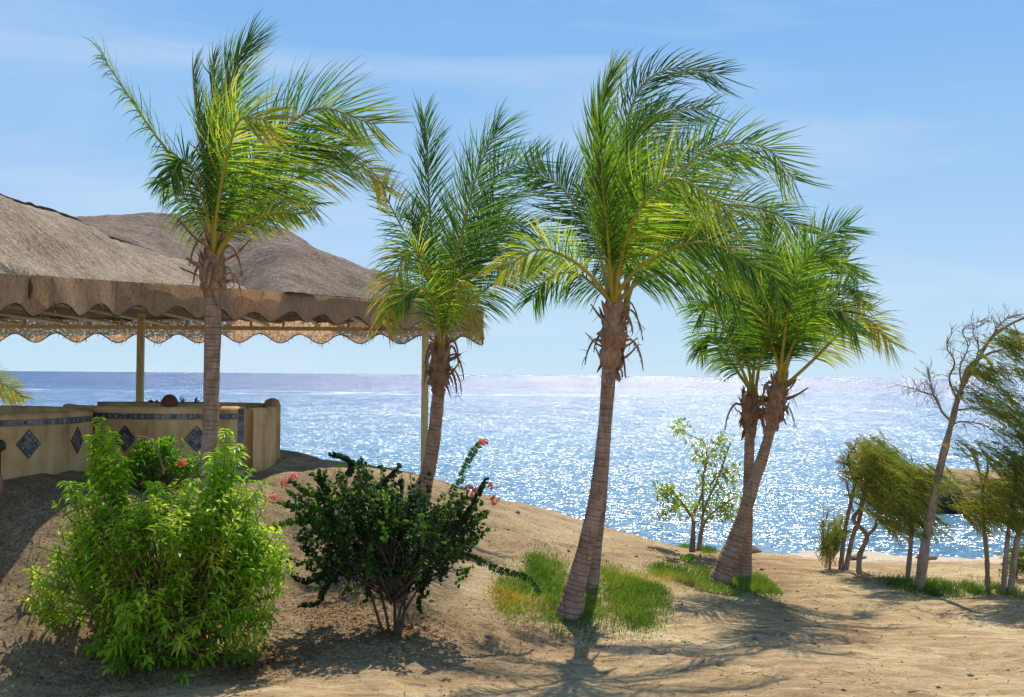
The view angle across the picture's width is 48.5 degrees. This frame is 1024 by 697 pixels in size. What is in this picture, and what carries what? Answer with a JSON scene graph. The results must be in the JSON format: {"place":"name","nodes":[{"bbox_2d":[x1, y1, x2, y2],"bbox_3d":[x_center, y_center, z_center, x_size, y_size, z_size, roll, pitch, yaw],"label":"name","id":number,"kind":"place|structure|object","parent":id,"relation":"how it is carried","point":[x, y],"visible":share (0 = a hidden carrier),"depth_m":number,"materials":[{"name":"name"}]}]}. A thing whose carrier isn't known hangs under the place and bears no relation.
{"place":"outdoors","nodes":[
{"label":"outdoors","id":0,"kind":"place"},
{"bbox_2d":[0,449,1023,696],"bbox_3d":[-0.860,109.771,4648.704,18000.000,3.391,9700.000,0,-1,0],"label":"ground","id":1,"kind":"structure","parent":0,"point":[946,663],"depth_m":12.51,"materials":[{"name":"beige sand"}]},
{"bbox_2d":[0,440,5,494],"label":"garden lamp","id":2,"kind":"object","parent":1,"relation":"on","point":[2,445],"visible":1,"depth_m":12.96,"materials":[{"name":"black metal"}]},
{"bbox_2d":[0,366,36,405],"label":"palm tree","id":3,"kind":"object","parent":1,"relation":"on","point":[14,395],"visible":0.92,"depth_m":25.51,"materials":[{"name":"green plant"}]},
{"bbox_2d":[0,405,92,479],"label":"round wall","id":4,"kind":"structure","parent":1,"relation":"on","point":[43,439],"depth_m":14.75,"materials":[{"name":"paint"}]},
{"bbox_2d":[108,433,200,493],"bbox_3d":[-4.530,1.514,14.587,1.298,0.909,0.912,0,-1,26],"label":"flowering shrub","id":5,"kind":"object","parent":1,"relation":"on","point":[160,455],"visible":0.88,"depth_m":14.45,"materials":[{"name":"green plant"}]},
{"bbox_2d":[18,417,301,685],"bbox_3d":[-3.612,2.067,11.613,2.814,2.732,1.854,1,-1,-15],"label":"green shrub","id":6,"kind":"object","parent":1,"relation":"on","point":[153,609],"visible":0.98,"depth_m":11.42,"materials":[{"name":"green plant"}]},
{"bbox_2d":[62,398,280,475],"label":"tiled wall","id":7,"kind":"structure","parent":1,"relation":"on","point":[254,428],"depth_m":16.58,"materials":[{"name":"paint"}]},
{"bbox_2d":[161,394,177,406],"bbox_3d":[-4.962,0.763,16.486,0.229,0.196,0.226,0,-1,0],"label":"clay ball","id":8,"kind":"object","parent":7,"relation":"on","point":[169,400],"visible":0.99,"depth_m":16.40,"materials":[{"name":"ceramic"}]},
{"bbox_2d":[0,193,483,468],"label":"canopy pavilion","id":9,"kind":"structure","parent":1,"relation":"on","point":[57,269],"depth_m":18.71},
{"bbox_2d":[81,8,416,539],"bbox_3d":[-3.111,-0.635,12.979,4.326,6.792,3.400,0,-1,0],"label":"palm tree","id":10,"kind":"object","parent":1,"relation":"on","point":[220,132],"visible":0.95,"depth_m":12.65,"materials":[{"name":"green plant"}]},
{"bbox_2d":[261,437,541,635],"bbox_3d":[-1.227,2.043,12.369,3.139,2.190,1.254,0,-1,0],"label":"flowering shrub","id":11,"kind":"object","parent":1,"relation":"on","point":[381,561],"visible":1,"depth_m":12.24,"materials":[{"name":"green plant"}]},
{"bbox_2d":[357,88,564,496],"bbox_3d":[-0.686,-0.807,16.595,3.305,6.201,3.755,0,-1,0],"label":"palm tree","id":12,"kind":"object","parent":1,"relation":"on","point":[457,290],"visible":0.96,"depth_m":16.48,"materials":[{"name":"green plant"}]},
{"bbox_2d":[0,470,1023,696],"bbox_3d":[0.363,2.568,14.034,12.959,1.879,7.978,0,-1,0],"label":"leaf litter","id":13,"kind":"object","parent":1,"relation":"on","point":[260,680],"visible":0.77,"depth_m":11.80,"materials":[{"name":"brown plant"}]},
{"bbox_2d":[477,43,838,621],"bbox_3d":[1.566,-0.242,13.650,4.101,7.060,3.761,0,-1,26],"label":"palm tree","id":14,"kind":"object","parent":1,"relation":"on","point":[620,236],"visible":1,"depth_m":13.24,"materials":[{"name":"green plant"}]},
{"bbox_2d":[676,552,695,561],"bbox_3d":[2.621,3.149,17.141,0.335,0.142,0.294,0,-1,0],"label":"weed","id":15,"kind":"object","parent":1,"relation":"on","point":[687,558],"visible":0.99,"depth_m":17.16,"materials":[{"name":"green plant"}]},
{"bbox_2d":[560,117,837,590],"bbox_3d":[2.508,-0.017,15.050,3.841,6.325,1.627,0,-1,0],"label":"palm tree","id":16,"kind":"object","parent":1,"relation":"on","point":[593,579],"visible":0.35,"depth_m":15.10,"materials":[{"name":"green plant"}]},
{"bbox_2d":[677,541,721,559],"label":"grass","id":17,"kind":"structure","parent":1,"relation":"on","point":[707,549],"depth_m":18.37,"materials":[{"name":"green plant"}]},
{"bbox_2d":[648,417,756,551],"bbox_3d":[3.024,2.137,17.946,1.773,2.141,0.886,0,-1,0],"label":"sapling","id":18,"kind":"object","parent":1,"relation":"on","point":[726,514],"visible":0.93,"depth_m":17.91,"materials":[{"name":"green plant"}]},
{"bbox_2d":[626,540,840,628],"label":"grass","id":19,"kind":"structure","parent":1,"relation":"on","point":[758,583],"depth_m":15.61,"materials":[{"name":"green plant"}]},
{"bbox_2d":[676,237,833,578],"bbox_3d":[3.313,0.812,16.382,2.186,5.164,2.251,0,-1,0],"label":"palm tree","id":20,"kind":"object","parent":1,"relation":"on","point":[750,396],"visible":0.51,"depth_m":16.24,"materials":[{"name":"green plant"}]},
{"bbox_2d":[752,545,761,552],"bbox_3d":[4.079,3.422,19.226,0.297,0.199,0.233,0,-1,0],"label":"beach stone","id":21,"kind":"object","parent":1,"relation":"on","point":[755,549],"visible":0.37,"depth_m":19.16,"materials":[{"name":"grey stone"}]},
{"bbox_2d":[708,195,913,585],"bbox_3d":[4.137,0.645,15.766,2.850,5.571,2.875,0,-1,0],"label":"palm tree","id":22,"kind":"object","parent":1,"relation":"on","point":[837,317],"visible":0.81,"depth_m":15.57,"materials":[{"name":"green plant"}]},
{"bbox_2d":[812,504,856,569],"bbox_3d":[4.990,2.886,17.373,0.896,1.084,0.645,1,-2,-35],"label":"dry bush","id":23,"kind":"object","parent":1,"relation":"on","point":[830,544],"visible":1,"depth_m":17.29,"materials":[{"name":"green plant"}]},
{"bbox_2d":[851,554,866,559],"bbox_3d":[6.161,3.727,20.323,0.332,0.122,0.209,0,-1,0],"label":"beach stone","id":24,"kind":"object","parent":1,"relation":"on","point":[853,557],"visible":0.41,"depth_m":20.27,"materials":[{"name":"grey stone"}]},
{"bbox_2d":[834,437,917,570],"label":"tamarisk tree","id":25,"kind":"object","parent":1,"relation":"on","point":[842,565],"visible":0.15,"depth_m":17.35,"materials":[{"name":"green plant"}]},
{"bbox_2d":[832,426,921,572],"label":"tamarisk tree","id":26,"kind":"object","parent":1,"relation":"on","point":[856,477],"visible":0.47,"depth_m":16.91,"materials":[{"name":"green plant"}]},
{"bbox_2d":[849,451,942,504],"bbox_3d":[9.940,3.651,29.508,2.496,2.120,2.710,0,-1,0],"label":"bank shrub","id":27,"kind":"object","parent":1,"relation":"on","point":[890,482],"visible":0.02,"depth_m":29.34,"materials":[{"name":"green plant"}]},
{"bbox_2d":[850,433,966,582],"bbox_3d":[5.705,2.308,16.273,1.856,2.196,1.176,0,-1,0],"label":"tamarisk tree","id":28,"kind":"object","parent":1,"relation":"on","point":[912,486],"visible":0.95,"depth_m":16.14,"materials":[{"name":"green plant"}]},
{"bbox_2d":[877,485,976,513],"bbox_3d":[10.492,3.907,28.696,2.848,1.099,1.251,0,-1,0],"label":"rock outcrop","id":29,"kind":"object","parent":1,"relation":"on","point":[946,510],"visible":0.16,"depth_m":28.22,"materials":[{"name":"brown stone"}]},
{"bbox_2d":[916,555,937,559],"bbox_3d":[7.393,3.738,20.320,0.435,0.108,0.218,0,-1,0],"label":"beach stone","id":30,"kind":"object","parent":1,"relation":"on","point":[932,557],"visible":0.4,"depth_m":20.27,"materials":[{"name":"grey stone"}]},
{"bbox_2d":[872,571,1023,611],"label":"grass","id":31,"kind":"structure","parent":1,"relation":"on","point":[933,587],"depth_m":15.94,"materials":[{"name":"green plant"}]},
{"bbox_2d":[928,465,973,483],"bbox_3d":[11.561,4.065,29.898,3.274,2.011,2.005,2,-2,-43],"label":"bank shrub","id":32,"kind":"object","parent":1,"relation":"on","point":[945,471],"visible":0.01,"depth_m":29.59,"materials":[{"name":"green plant"}]},
{"bbox_2d":[889,303,1023,591],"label":"tamarisk tree","id":33,"kind":"object","parent":1,"relation":"on","point":[1013,341],"visible":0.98,"depth_m":15.98,"materials":[{"name":"green plant"}]},
{"bbox_2d":[943,455,1023,590],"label":"tamarisk tree","id":34,"kind":"object","parent":1,"relation":"on","point":[979,504],"visible":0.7,"depth_m":16.07,"materials":[{"name":"green plant"}]},
{"bbox_2d":[959,470,1012,502],"bbox_3d":[12.372,4.071,29.479,2.738,1.839,2.092,1,-2,-34],"label":"bank shrub","id":35,"kind":"object","parent":1,"relation":"on","point":[966,485],"visible":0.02,"depth_m":29.11,"materials":[{"name":"green plant"}]},
{"bbox_2d":[951,418,1023,594],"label":"tamarisk tree","id":36,"kind":"object","parent":1,"relation":"on","point":[1015,461],"visible":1,"depth_m":15.71,"materials":[{"name":"green plant"}]},
{"bbox_2d":[993,538,1023,579],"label":"dark bush","id":37,"kind":"object","parent":1,"relation":"on","point":[1020,565],"visible":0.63,"depth_m":17.02,"materials":[{"name":"green plant"}]},
{"bbox_2d":[0,371,1023,558],"bbox_3d":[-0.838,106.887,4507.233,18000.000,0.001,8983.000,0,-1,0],"label":"sea","id":38,"kind":"structure","parent":0,"point":[539,432],"depth_m":67.66,"materials":[{"name":"liquid"}]},
{"bbox_2d":[0,0,1023,378],"label":"sky","id":39,"kind":"structure","parent":0,"point":[914,109],"materials":[{"name":"blue"}]},
{"bbox_2d":[457,515,700,683],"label":"grass","id":40,"kind":"structure","parent":0,"point":[637,586],"depth_m":13.88,"materials":[{"name":"green plant"}]}
]}

